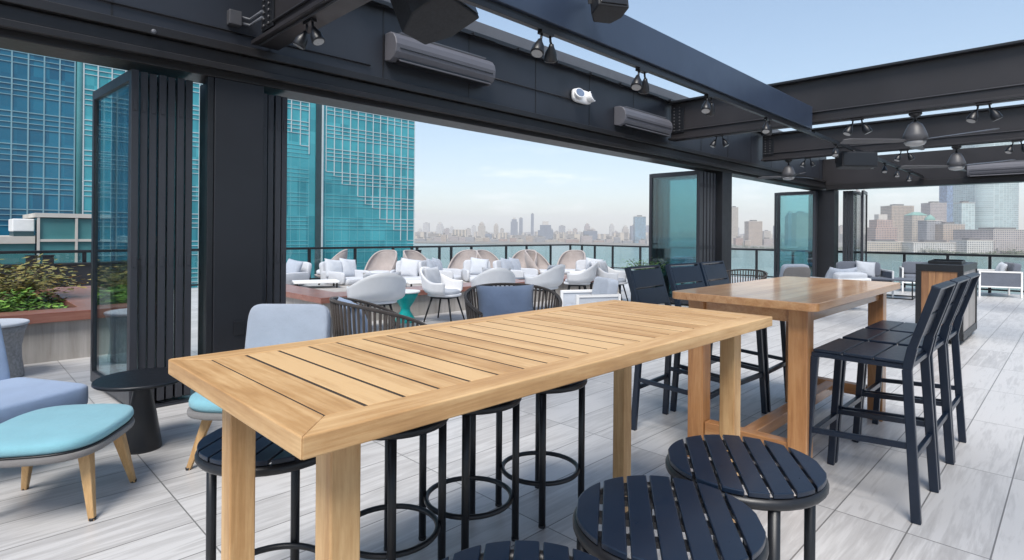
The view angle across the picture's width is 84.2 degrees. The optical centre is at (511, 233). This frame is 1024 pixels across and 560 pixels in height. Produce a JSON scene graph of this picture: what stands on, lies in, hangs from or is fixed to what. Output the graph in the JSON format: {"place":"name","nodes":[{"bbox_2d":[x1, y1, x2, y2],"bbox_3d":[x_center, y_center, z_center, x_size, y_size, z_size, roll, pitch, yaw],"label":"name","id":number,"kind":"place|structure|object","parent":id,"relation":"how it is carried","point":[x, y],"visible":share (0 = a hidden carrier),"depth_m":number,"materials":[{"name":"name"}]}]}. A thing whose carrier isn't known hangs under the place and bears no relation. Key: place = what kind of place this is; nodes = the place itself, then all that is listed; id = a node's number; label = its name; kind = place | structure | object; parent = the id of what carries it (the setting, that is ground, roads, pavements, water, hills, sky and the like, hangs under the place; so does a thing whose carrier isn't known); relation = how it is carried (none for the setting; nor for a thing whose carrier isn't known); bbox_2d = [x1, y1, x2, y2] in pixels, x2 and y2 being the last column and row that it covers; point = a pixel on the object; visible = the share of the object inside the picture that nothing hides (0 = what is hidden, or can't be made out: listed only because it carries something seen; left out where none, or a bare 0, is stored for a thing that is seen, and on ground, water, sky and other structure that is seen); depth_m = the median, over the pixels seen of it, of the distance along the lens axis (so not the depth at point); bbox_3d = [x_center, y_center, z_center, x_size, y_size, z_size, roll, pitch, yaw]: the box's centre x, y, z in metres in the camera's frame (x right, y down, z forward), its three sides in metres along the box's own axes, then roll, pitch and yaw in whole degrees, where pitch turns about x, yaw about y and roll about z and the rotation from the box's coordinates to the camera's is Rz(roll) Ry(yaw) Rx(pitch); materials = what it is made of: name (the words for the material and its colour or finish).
{"place":"outdoors","nodes":[
{"label":"outdoors","id":0,"kind":"place"},
{"bbox_2d":[0,48,75,234],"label":"glass tower","id":1,"kind":"structure","parent":0,"point":[37,128],"depth_m":69.12,"materials":[{"name":"glass"}]},
{"bbox_2d":[0,262,110,289],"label":"parapet wall","id":2,"kind":"structure","parent":0,"point":[105,273],"depth_m":11.68,"materials":[{"name":"paint"}]},
{"bbox_2d":[23,213,110,262],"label":"rooftop pavilion","id":3,"kind":"structure","parent":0,"point":[57,231],"depth_m":36.58,"materials":[{"name":"white glass"}]},
{"bbox_2d":[82,63,414,287],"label":"glass tower","id":4,"kind":"structure","parent":0,"point":[350,178],"depth_m":96.42,"materials":[{"name":"glass"}]},
{"bbox_2d":[0,269,1023,559],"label":"floor","id":5,"kind":"structure","parent":0,"point":[972,509],"depth_m":3.19,"materials":[{"name":"grey tile"}]},
{"bbox_2d":[0,318,29,377],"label":"side table","id":6,"kind":"object","parent":5,"relation":"on","point":[13,331],"visible":0.86,"depth_m":5.23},
{"bbox_2d":[0,324,87,423],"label":"lounge chair","id":7,"kind":"object","parent":5,"relation":"on","point":[20,395],"visible":0.65,"depth_m":3.34,"materials":[{"name":"grey fabric"}]},
{"bbox_2d":[0,286,109,364],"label":"planter","id":8,"kind":"object","parent":5,"relation":"on","point":[58,334],"visible":0.42,"depth_m":6.04,"materials":[{"name":"brown wood"}]},
{"bbox_2d":[0,253,90,302],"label":"shrub","id":9,"kind":"object","parent":8,"relation":"on","point":[27,280],"visible":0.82,"depth_m":7.00,"materials":[{"name":"green plant"}]},
{"bbox_2d":[0,404,136,521],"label":"ottoman","id":10,"kind":"object","parent":5,"relation":"on","point":[82,433],"visible":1,"depth_m":2.72,"materials":[{"name":"teal fabric"}]},
{"bbox_2d":[91,367,179,454],"bbox_3d":[-2.343,1.135,3.592,0.524,0.452,0.524,0,0,-45],"label":"pedestal table","id":11,"kind":"object","parent":5,"relation":"on","point":[143,434],"visible":0.82,"depth_m":3.53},
{"bbox_2d":[198,76,263,354],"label":"column","id":12,"kind":"structure","parent":5,"relation":"on","point":[231,162],"depth_m":4.79,"materials":[{"name":"metal"}]},
{"bbox_2d":[0,0,825,190],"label":"header beam","id":13,"kind":"structure","parent":12,"relation":"on","point":[525,95],"depth_m":5.76,"materials":[{"name":"metal"}]},
{"bbox_2d":[90,69,192,404],"bbox_3d":[-3.182,0.032,4.846,0.514,2.582,1.167,0,0,-45],"label":"folding door","id":14,"kind":"structure","parent":13,"relation":"attached to","point":[151,169],"depth_m":4.55,"materials":[{"name":"metal"}]},
{"bbox_2d":[90,69,140,404],"bbox_3d":[-3.296,0.031,4.706,1.129,2.582,0.080,0,0,41],"label":"door leaf","id":15,"kind":"structure","parent":14,"relation":"in","point":[130,78],"depth_m":4.37,"materials":[{"name":"metal"}]},
{"bbox_2d":[110,71,147,373],"bbox_3d":[-3.242,0.032,4.779,0.054,2.582,1.096,0,0,-45],"label":"door leaf","id":16,"kind":"structure","parent":14,"relation":"in","point":[121,95],"depth_m":4.41,"materials":[{"name":"metal"}]},
{"bbox_2d":[118,73,156,394],"bbox_3d":[-3.209,0.032,4.836,0.054,2.582,1.104,0,0,-45],"label":"door leaf","id":17,"kind":"structure","parent":14,"relation":"in","point":[152,78],"depth_m":4.46,"materials":[{"name":"metal"}]},
{"bbox_2d":[126,75,166,400],"bbox_3d":[-3.166,0.032,4.884,0.054,2.582,1.136,0,0,-45],"label":"door leaf","id":18,"kind":"structure","parent":14,"relation":"in","point":[161,79],"depth_m":4.49,"materials":[{"name":"metal"}]},
{"bbox_2d":[164,77,174,398],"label":"door leaf","id":19,"kind":"structure","parent":14,"relation":"in","point":[170,108],"depth_m":4.54,"materials":[{"name":"metal"}]},
{"bbox_2d":[155,80,192,395],"bbox_3d":[-3.035,0.033,5.024,0.054,2.582,1.124,0,0,-45],"label":"door leaf","id":20,"kind":"structure","parent":14,"relation":"in","point":[188,107],"depth_m":4.63,"materials":[{"name":"metal"}]},
{"bbox_2d":[173,78,184,397],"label":"door leaf","id":21,"kind":"structure","parent":14,"relation":"in","point":[179,83],"depth_m":4.58,"materials":[{"name":"metal"}]},
{"bbox_2d":[262,93,287,303],"bbox_3d":[-2.540,0.037,5.510,0.240,2.582,1.136,0,0,-45],"label":"folding door","id":22,"kind":"structure","parent":13,"relation":"attached to","point":[274,201],"depth_m":5.12,"materials":[{"name":"metal"}]},
{"bbox_2d":[262,93,267,303],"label":"door leaf","id":23,"kind":"structure","parent":22,"relation":"in","point":[265,95],"depth_m":5.05,"materials":[{"name":"metal"}]},
{"bbox_2d":[266,94,273,303],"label":"door leaf","id":24,"kind":"structure","parent":22,"relation":"in","point":[270,105],"depth_m":5.09,"materials":[{"name":"metal"}]},
{"bbox_2d":[272,95,280,303],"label":"door leaf","id":25,"kind":"structure","parent":22,"relation":"in","point":[277,99],"depth_m":5.13,"materials":[{"name":"metal"}]},
{"bbox_2d":[280,97,287,303],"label":"door leaf","id":26,"kind":"structure","parent":22,"relation":"in","point":[284,100],"depth_m":5.18,"materials":[{"name":"metal"}]},
{"bbox_2d":[251,0,370,49],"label":"cross beam","id":27,"kind":"structure","parent":13,"relation":"attached to","point":[282,26],"depth_m":4.44,"materials":[{"name":"grey metal"}]},
{"bbox_2d":[292,17,324,49],"bbox_3d":[-1.526,-1.501,4.252,0.304,0.203,0.102,0,0,31],"label":"twin spotlight","id":28,"kind":"object","parent":27,"relation":"hanging from","point":[300,40],"visible":1,"depth_m":4.24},
{"bbox_2d":[458,0,924,177],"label":"long beam","id":29,"kind":"structure","parent":27,"relation":"attached to","point":[628,40],"depth_m":5.13,"materials":[{"name":"metal"}]},
{"bbox_2d":[390,0,478,44],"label":"loudspeaker","id":30,"kind":"object","parent":29,"relation":"attached to","point":[425,22],"visible":1,"depth_m":3.76,"materials":[{"name":"plastic"}]},
{"bbox_2d":[530,29,556,62],"bbox_3d":[0.233,-1.352,4.098,0.102,0.203,0.304,0,0,31],"label":"twin spotlight","id":31,"kind":"object","parent":29,"relation":"hanging from","point":[537,51],"visible":1,"depth_m":4.07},
{"bbox_2d":[588,0,628,23],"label":"loudspeaker","id":32,"kind":"object","parent":29,"relation":"attached to","point":[607,11],"visible":1,"depth_m":4.08,"materials":[{"name":"plastic"}]},
{"bbox_2d":[835,150,877,169],"bbox_3d":[5.809,-1.261,9.613,0.674,0.320,0.319,0,0,-3],"label":"loudspeaker","id":33,"kind":"object","parent":29,"relation":"hanging from","point":[856,160],"visible":0.91,"depth_m":9.47,"materials":[{"name":"plastic"}]},
{"bbox_2d":[385,32,495,85],"bbox_3d":[-0.744,-1.889,6.211,1.370,0.315,0.218,0,0,-45],"label":"air conditioner","id":34,"kind":"object","parent":13,"relation":"attached to","point":[403,49],"visible":1,"depth_m":6.07,"materials":[{"name":"grey plastic"}]},
{"bbox_2d":[614,106,672,136],"bbox_3d":[2.130,-1.780,9.085,1.400,0.315,0.218,0,0,-45],"label":"air conditioner","id":35,"kind":"object","parent":13,"relation":"attached to","point":[630,118],"visible":1,"depth_m":8.89,"materials":[{"name":"grey plastic"}]},
{"bbox_2d":[649,170,715,304],"bbox_3d":[3.430,0.086,11.459,0.766,2.583,1.166,0,0,-45],"label":"folding door","id":36,"kind":"structure","parent":13,"relation":"attached to","point":[659,216],"depth_m":11.40,"materials":[{"name":"metal"}]},
{"bbox_2d":[649,170,700,304],"bbox_3d":[3.198,0.084,11.184,0.050,2.583,1.106,0,0,-45],"label":"door leaf","id":37,"kind":"structure","parent":36,"relation":"in","point":[697,172],"depth_m":11.04,"materials":[{"name":"metal"}]},
{"bbox_2d":[656,172,706,295],"bbox_3d":[3.392,0.086,11.423,0.054,2.582,1.084,0,0,-45],"label":"door leaf","id":38,"kind":"structure","parent":36,"relation":"in","point":[658,180],"depth_m":11.76,"materials":[{"name":"metal"}]},
{"bbox_2d":[661,173,711,294],"bbox_3d":[3.541,0.087,11.563,0.054,2.582,1.096,0,0,-45],"label":"door leaf","id":39,"kind":"structure","parent":36,"relation":"in","point":[663,181],"depth_m":11.89,"materials":[{"name":"metal"}]},
{"bbox_2d":[666,174,715,293],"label":"door leaf","id":40,"kind":"structure","parent":36,"relation":"in","point":[668,182],"depth_m":12.05,"materials":[{"name":"metal"}]},
{"bbox_2d":[774,191,817,277],"bbox_3d":[8.000,0.123,16.029,0.314,2.583,1.166,0,0,-45],"label":"folding door","id":41,"kind":"structure","parent":13,"relation":"attached to","point":[777,202],"depth_m":16.17,"materials":[{"name":"metal"}]},
{"bbox_2d":[777,191,815,276],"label":"door leaf","id":42,"kind":"structure","parent":41,"relation":"in","point":[801,192],"depth_m":15.76,"materials":[{"name":"metal"}]},
{"bbox_2d":[668,39,1023,141],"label":"cross beam","id":43,"kind":"structure","parent":13,"relation":"attached to","point":[993,74],"depth_m":7.51,"materials":[{"name":"grey metal"}]},
{"bbox_2d":[840,111,999,149],"bbox_3d":[5.039,-1.355,7.385,1.401,0.447,1.617,0,0,7],"label":"ceiling fan","id":44,"kind":"object","parent":43,"relation":"hanging from","point":[915,136],"visible":0.99,"depth_m":7.31,"materials":[{"name":"metal"}]},
{"bbox_2d":[761,104,1023,161],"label":"cross beam","id":45,"kind":"structure","parent":13,"relation":"attached to","point":[788,145],"depth_m":10.76,"materials":[{"name":"grey metal"}]},
{"bbox_2d":[899,146,1014,170],"bbox_3d":[7.829,-1.363,10.277,1.401,0.447,1.617,0,0,13],"label":"ceiling fan","id":46,"kind":"object","parent":45,"relation":"hanging from","point":[956,161],"visible":1,"depth_m":10.18,"materials":[{"name":"metal"}]},
{"bbox_2d":[194,427,315,559],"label":"bar stool","id":47,"kind":"object","parent":5,"relation":"on","point":[208,456],"visible":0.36,"depth_m":1.92,"materials":[{"name":"metal"}]},
{"bbox_2d":[185,304,332,470],"bbox_3d":[-1.564,0.933,3.639,0.705,0.870,0.936,0,0,-2],"label":"lounge chair","id":48,"kind":"object","parent":5,"relation":"on","point":[271,324],"visible":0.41,"depth_m":3.95,"materials":[{"name":"blue fabric"}]},
{"bbox_2d":[0,244,569,285],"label":"glass railing","id":49,"kind":"object","parent":5,"relation":"on","point":[84,254],"visible":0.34,"depth_m":16.59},
{"bbox_2d":[286,258,311,285],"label":"lounge armchair","id":50,"kind":"object","parent":5,"relation":"on","point":[298,270],"visible":0.42,"depth_m":11.43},
{"bbox_2d":[319,258,370,284],"bbox_3d":[-3.526,0.934,11.937,0.886,0.839,0.874,0,0,33],"label":"lounge armchair","id":51,"kind":"object","parent":5,"relation":"on","point":[344,271],"visible":0.77,"depth_m":11.83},
{"bbox_2d":[346,272,405,326],"bbox_3d":[-1.877,0.946,7.934,0.815,0.846,0.719,0,0,-30],"label":"shell armchair","id":52,"kind":"object","parent":5,"relation":"on","point":[383,289],"visible":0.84,"depth_m":7.66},
{"bbox_2d":[329,296,426,336],"bbox_3d":[-1.050,0.936,4.485,0.756,0.875,0.886,0,0,-30],"label":"rope armchair","id":53,"kind":"object","parent":5,"relation":"on","point":[348,316],"visible":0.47,"depth_m":4.16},
{"bbox_2d":[364,250,396,272],"bbox_3d":[-3.236,0.886,14.064,0.793,0.948,0.815,0,0,18],"label":"egg chair","id":54,"kind":"object","parent":5,"relation":"on","point":[381,261],"visible":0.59,"depth_m":14.34,"materials":[{"name":"beige wicker"}]},
{"bbox_2d":[360,419,448,559],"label":"bar stool","id":55,"kind":"object","parent":5,"relation":"on","point":[389,506],"visible":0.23,"depth_m":2.17,"materials":[{"name":"metal"}]},
{"bbox_2d":[418,257,461,279],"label":"lounge armchair","id":56,"kind":"object","parent":5,"relation":"on","point":[455,274],"visible":0.46,"depth_m":12.48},
{"bbox_2d":[420,266,464,321],"bbox_3d":[-1.122,0.952,8.923,0.641,0.846,0.728,0,0,20],"label":"shell armchair","id":57,"kind":"object","parent":5,"relation":"on","point":[436,284],"visible":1,"depth_m":8.79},
{"bbox_2d":[286,275,618,320],"bbox_3d":[-1.155,1.156,12.028,7.750,0.430,3.250,0,0,-45],"label":"planter","id":58,"kind":"object","parent":5,"relation":"on","point":[319,294],"visible":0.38,"depth_m":9.52,"materials":[{"name":"brown wood"}]},
{"bbox_2d":[390,257,420,283],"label":"lounge armchair","id":59,"kind":"object","parent":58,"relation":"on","point":[408,269],"visible":0.41,"depth_m":12.29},
{"bbox_2d":[462,257,490,281],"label":"lounge armchair","id":60,"kind":"object","parent":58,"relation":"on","point":[472,268],"visible":0.52,"depth_m":12.88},
{"bbox_2d":[168,300,771,559],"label":"bar table","id":61,"kind":"object","parent":5,"relation":"on","point":[332,404],"visible":0.97,"depth_m":1.50,"materials":[{"name":"brown wood"}]},
{"bbox_2d":[418,398,521,550],"bbox_3d":[-0.192,1.038,2.553,0.469,0.680,0.469,0,0,-45],"label":"bar stool","id":62,"kind":"object","parent":5,"relation":"on","point":[468,478],"visible":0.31,"depth_m":2.54,"materials":[{"name":"metal"}]},
{"bbox_2d":[471,267,515,308],"bbox_3d":[-0.293,0.959,9.234,0.728,0.846,0.641,0,0,-15],"label":"shell armchair","id":63,"kind":"object","parent":5,"relation":"on","point":[496,275],"visible":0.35,"depth_m":8.97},
{"bbox_2d":[464,283,561,318],"bbox_3d":[0.000,0.939,5.331,0.927,0.885,0.790,0,0,-15],"label":"rope armchair","id":64,"kind":"object","parent":5,"relation":"on","point":[494,299],"visible":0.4,"depth_m":5.49,"materials":[{"name":"grey fabric"}]},
{"bbox_2d":[493,257,537,276],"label":"lounge armchair","id":65,"kind":"object","parent":5,"relation":"on","point":[517,270],"visible":0.5,"depth_m":12.99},
{"bbox_2d":[442,540,598,559],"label":"bar stool","id":66,"kind":"object","parent":5,"relation":"on","point":[521,550],"visible":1,"depth_m":1.25,"materials":[{"name":"metal"}]},
{"bbox_2d":[495,379,586,528],"bbox_3d":[0.143,1.041,2.874,0.469,0.680,0.469,0,0,-45],"label":"bar stool","id":67,"kind":"object","parent":5,"relation":"on","point":[540,482],"visible":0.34,"depth_m":2.86,"materials":[{"name":"metal"}]},
{"bbox_2d":[525,264,564,308],"bbox_3d":[0.614,0.966,10.159,0.671,0.846,0.762,0,0,35],"label":"shell armchair","id":68,"kind":"object","parent":5,"relation":"on","point":[552,277],"visible":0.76,"depth_m":9.88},
{"bbox_2d":[557,250,585,274],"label":"egg chair","id":69,"kind":"object","parent":5,"relation":"on","point":[568,259],"visible":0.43,"depth_m":15.56,"materials":[{"name":"beige wicker"}]},
{"bbox_2d":[564,261,597,289],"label":"shell armchair","id":70,"kind":"object","parent":5,"relation":"on","point":[585,277],"visible":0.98,"depth_m":10.90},
{"bbox_2d":[560,276,620,306],"bbox_3d":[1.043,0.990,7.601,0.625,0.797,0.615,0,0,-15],"label":"sofa","id":71,"kind":"object","parent":5,"relation":"on","point":[604,289],"visible":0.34,"depth_m":7.48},
{"bbox_2d":[594,261,627,300],"bbox_3d":[1.987,0.977,11.430,0.671,0.846,0.762,0,0,25],"label":"shell armchair","id":72,"kind":"object","parent":5,"relation":"on","point":[604,270],"visible":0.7,"depth_m":11.29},
{"bbox_2d":[573,475,768,559],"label":"bar stool","id":73,"kind":"object","parent":5,"relation":"on","point":[613,540],"visible":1,"depth_m":1.38,"materials":[{"name":"metal"}]},
{"bbox_2d":[625,265,719,430],"bbox_3d":[1.187,0.817,4.037,0.612,1.149,0.512,0,0,42],"label":"bar chair","id":74,"kind":"object","parent":5,"relation":"on","point":[645,278],"visible":0.37,"depth_m":4.11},
{"bbox_2d":[665,262,767,413],"bbox_3d":[1.592,0.820,4.442,0.512,1.149,0.612,0,0,-43],"label":"bar chair","id":75,"kind":"object","parent":5,"relation":"on","point":[685,274],"visible":0.34,"depth_m":4.43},
{"bbox_2d":[712,172,731,279],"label":"column","id":76,"kind":"structure","parent":5,"relation":"on","point":[723,237],"depth_m":11.41,"materials":[{"name":"metal"}]},
{"bbox_2d":[699,261,785,411],"bbox_3d":[1.965,0.823,4.815,0.612,1.149,0.512,0,0,43],"label":"bar chair","id":77,"kind":"object","parent":5,"relation":"on","point":[714,271],"visible":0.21,"depth_m":4.80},
{"bbox_2d":[665,434,828,559],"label":"bar stool","id":78,"kind":"object","parent":5,"relation":"on","point":[806,480],"visible":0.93,"depth_m":1.70,"materials":[{"name":"metal"}]},
{"bbox_2d":[672,276,899,457],"bbox_3d":[1.966,0.881,3.910,1.980,1.030,0.840,0,0,-45],"label":"bar table","id":79,"kind":"object","parent":5,"relation":"on","point":[799,305],"visible":0.85,"depth_m":3.45,"materials":[{"name":"brown wood"}]},
{"bbox_2d":[569,244,1023,292],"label":"glass railing","id":80,"kind":"object","parent":5,"relation":"on","point":[989,256],"visible":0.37,"depth_m":17.18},
{"bbox_2d":[808,190,838,277],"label":"column","id":81,"kind":"structure","parent":5,"relation":"on","point":[827,225],"depth_m":15.71,"materials":[{"name":"metal"}]},
{"bbox_2d":[823,144,1023,189],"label":"header beam","id":82,"kind":"structure","parent":81,"relation":"on","point":[834,177],"depth_m":14.07,"materials":[{"name":"grey metal"}]},
{"bbox_2d":[842,190,867,261],"bbox_3d":[9.531,0.135,15.637,1.006,2.582,0.482,0,0,-45],"label":"folding door","id":83,"kind":"structure","parent":82,"relation":"attached to","point":[855,232],"depth_m":15.42,"materials":[{"name":"metal"}]},
{"bbox_2d":[861,190,867,261],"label":"door leaf","id":84,"kind":"structure","parent":83,"relation":"in","point":[864,195],"depth_m":15.44,"materials":[{"name":"metal"}]},
{"bbox_2d":[967,160,1023,176],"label":"air conditioner","id":85,"kind":"object","parent":82,"relation":"attached to","point":[1014,167],"visible":0.81,"depth_m":12.94,"materials":[{"name":"grey plastic"}]},
{"bbox_2d":[810,267,870,280],"bbox_3d":[6.163,1.024,10.699,0.783,0.814,0.700,0,0,-15],"label":"sofa","id":86,"kind":"object","parent":5,"relation":"on","point":[846,274],"visible":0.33,"depth_m":10.43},
{"bbox_2d":[836,260,893,297],"bbox_3d":[8.219,1.043,13.301,1.035,0.808,0.802,0,0,15],"label":"sofa","id":87,"kind":"object","parent":5,"relation":"on","point":[871,269],"visible":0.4,"depth_m":13.37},
{"bbox_2d":[809,281,955,524],"bbox_3d":[1.967,0.823,3.054,0.512,1.149,0.612,0,0,-45],"label":"bar chair","id":88,"kind":"object","parent":5,"relation":"on","point":[905,359],"visible":0.95,"depth_m":3.01,"materials":[{"name":"metal"}]},
{"bbox_2d":[835,276,969,489],"bbox_3d":[2.345,0.826,3.433,0.512,1.149,0.612,0,0,-45],"label":"bar chair","id":89,"kind":"object","parent":5,"relation":"on","point":[893,338],"visible":0.69,"depth_m":3.44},
{"bbox_2d":[860,272,979,461],"bbox_3d":[2.712,0.829,3.800,0.512,1.149,0.612,0,0,-45],"label":"bar chair","id":90,"kind":"object","parent":5,"relation":"on","point":[957,402],"visible":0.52,"depth_m":3.81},
{"bbox_2d":[915,262,976,340],"bbox_3d":[6.031,0.919,7.849,1.406,1.020,0.500,0,0,-45],"label":"service console","id":91,"kind":"object","parent":5,"relation":"on","point":[928,275],"visible":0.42,"depth_m":7.47,"materials":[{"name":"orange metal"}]},
{"bbox_2d":[977,262,1022,297],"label":"armchair","id":92,"kind":"object","parent":5,"relation":"on","point":[1008,275],"visible":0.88,"depth_m":13.06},
{"bbox_2d":[414,243,1023,293],"bbox_3d":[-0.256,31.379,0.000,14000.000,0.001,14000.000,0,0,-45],"label":"water","id":93,"kind":"structure","parent":0,"point":[742,259],"depth_m":827.88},
{"bbox_2d":[414,237,1023,254],"bbox_3d":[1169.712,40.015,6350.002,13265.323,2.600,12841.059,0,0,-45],"label":"bank","id":94,"kind":"structure","parent":0,"point":[672,243],"depth_m":1698.15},
{"bbox_2d":[414,230,842,241],"bbox_3d":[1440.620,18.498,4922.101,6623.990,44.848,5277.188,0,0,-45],"label":"city mass","id":95,"kind":"object","parent":94,"relation":"on","point":[686,236],"visible":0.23,"depth_m":2747.70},
{"bbox_2d":[744,220,762,244],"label":"tower block","id":96,"kind":"structure","parent":94,"relation":"on","point":[753,231],"depth_m":1650.00,"materials":[{"name":"concrete"}]},
{"bbox_2d":[867,239,900,251],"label":"terrace block","id":97,"kind":"structure","parent":94,"relation":"on","point":[879,245],"depth_m":1040.00,"materials":[{"name":"concrete"}]},
{"bbox_2d":[901,240,955,252],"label":"terrace block","id":98,"kind":"structure","parent":94,"relation":"on","point":[926,245],"depth_m":1010.00,"materials":[{"name":"concrete"}]},
{"bbox_2d":[917,215,942,241],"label":"domed block","id":99,"kind":"structure","parent":94,"relation":"on","point":[926,228],"depth_m":1120.50,"materials":[{"name":"concrete"}]},
{"bbox_2d":[949,238,994,253],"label":"terrace block","id":100,"kind":"structure","parent":94,"relation":"on","point":[969,245],"depth_m":985.00,"materials":[{"name":"concrete"}]},
{"bbox_2d":[953,227,1023,253],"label":"block","id":101,"kind":"structure","parent":94,"relation":"on","point":[1009,238],"depth_m":985.00,"materials":[{"name":"concrete"}]},
{"bbox_2d":[414,0,1023,234],"label":"sky","id":102,"kind":"structure","parent":0,"point":[464,179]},
{"bbox_2d":[791,211,807,246],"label":"tower block","id":103,"kind":"structure","parent":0,"point":[799,230],"depth_m":1500.00,"materials":[{"name":"glass"}]},
{"bbox_2d":[867,214,896,241],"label":"brick block","id":104,"kind":"structure","parent":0,"point":[880,226],"depth_m":1124.88,"materials":[{"name":"concrete"}]},
{"bbox_2d":[880,204,913,241],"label":"tower block","id":105,"kind":"structure","parent":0,"point":[895,213],"depth_m":1350.00,"materials":[{"name":"concrete"}]},
{"bbox_2d":[904,212,927,241],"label":"domed block","id":106,"kind":"structure","parent":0,"point":[911,227],"depth_m":1182.74,"materials":[{"name":"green concrete"}]},
{"bbox_2d":[953,201,974,229],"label":"skyscraper wing","id":107,"kind":"structure","parent":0,"point":[963,212],"depth_m":1160.00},
{"bbox_2d":[953,142,1018,228],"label":"glass skyscraper","id":108,"kind":"structure","parent":0,"point":[996,205],"depth_m":1162.49,"materials":[{"name":"glass"}]},
{"bbox_3d":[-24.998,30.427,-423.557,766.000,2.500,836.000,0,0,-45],"label":"near bank","id":109,"kind":"structure","parent":0,"visible":0},
{"bbox_2d":[0,219,34,263],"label":"building","id":110,"kind":"structure","parent":109,"relation":"on","point":[15,239],"depth_m":35.34,"materials":[{"name":"concrete"}]},
{"bbox_2d":[75,62,82,213],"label":"tower corner","id":111,"kind":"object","parent":109,"relation":"on","point":[78,135],"visible":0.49,"depth_m":71.97,"materials":[{"name":"green glass"}]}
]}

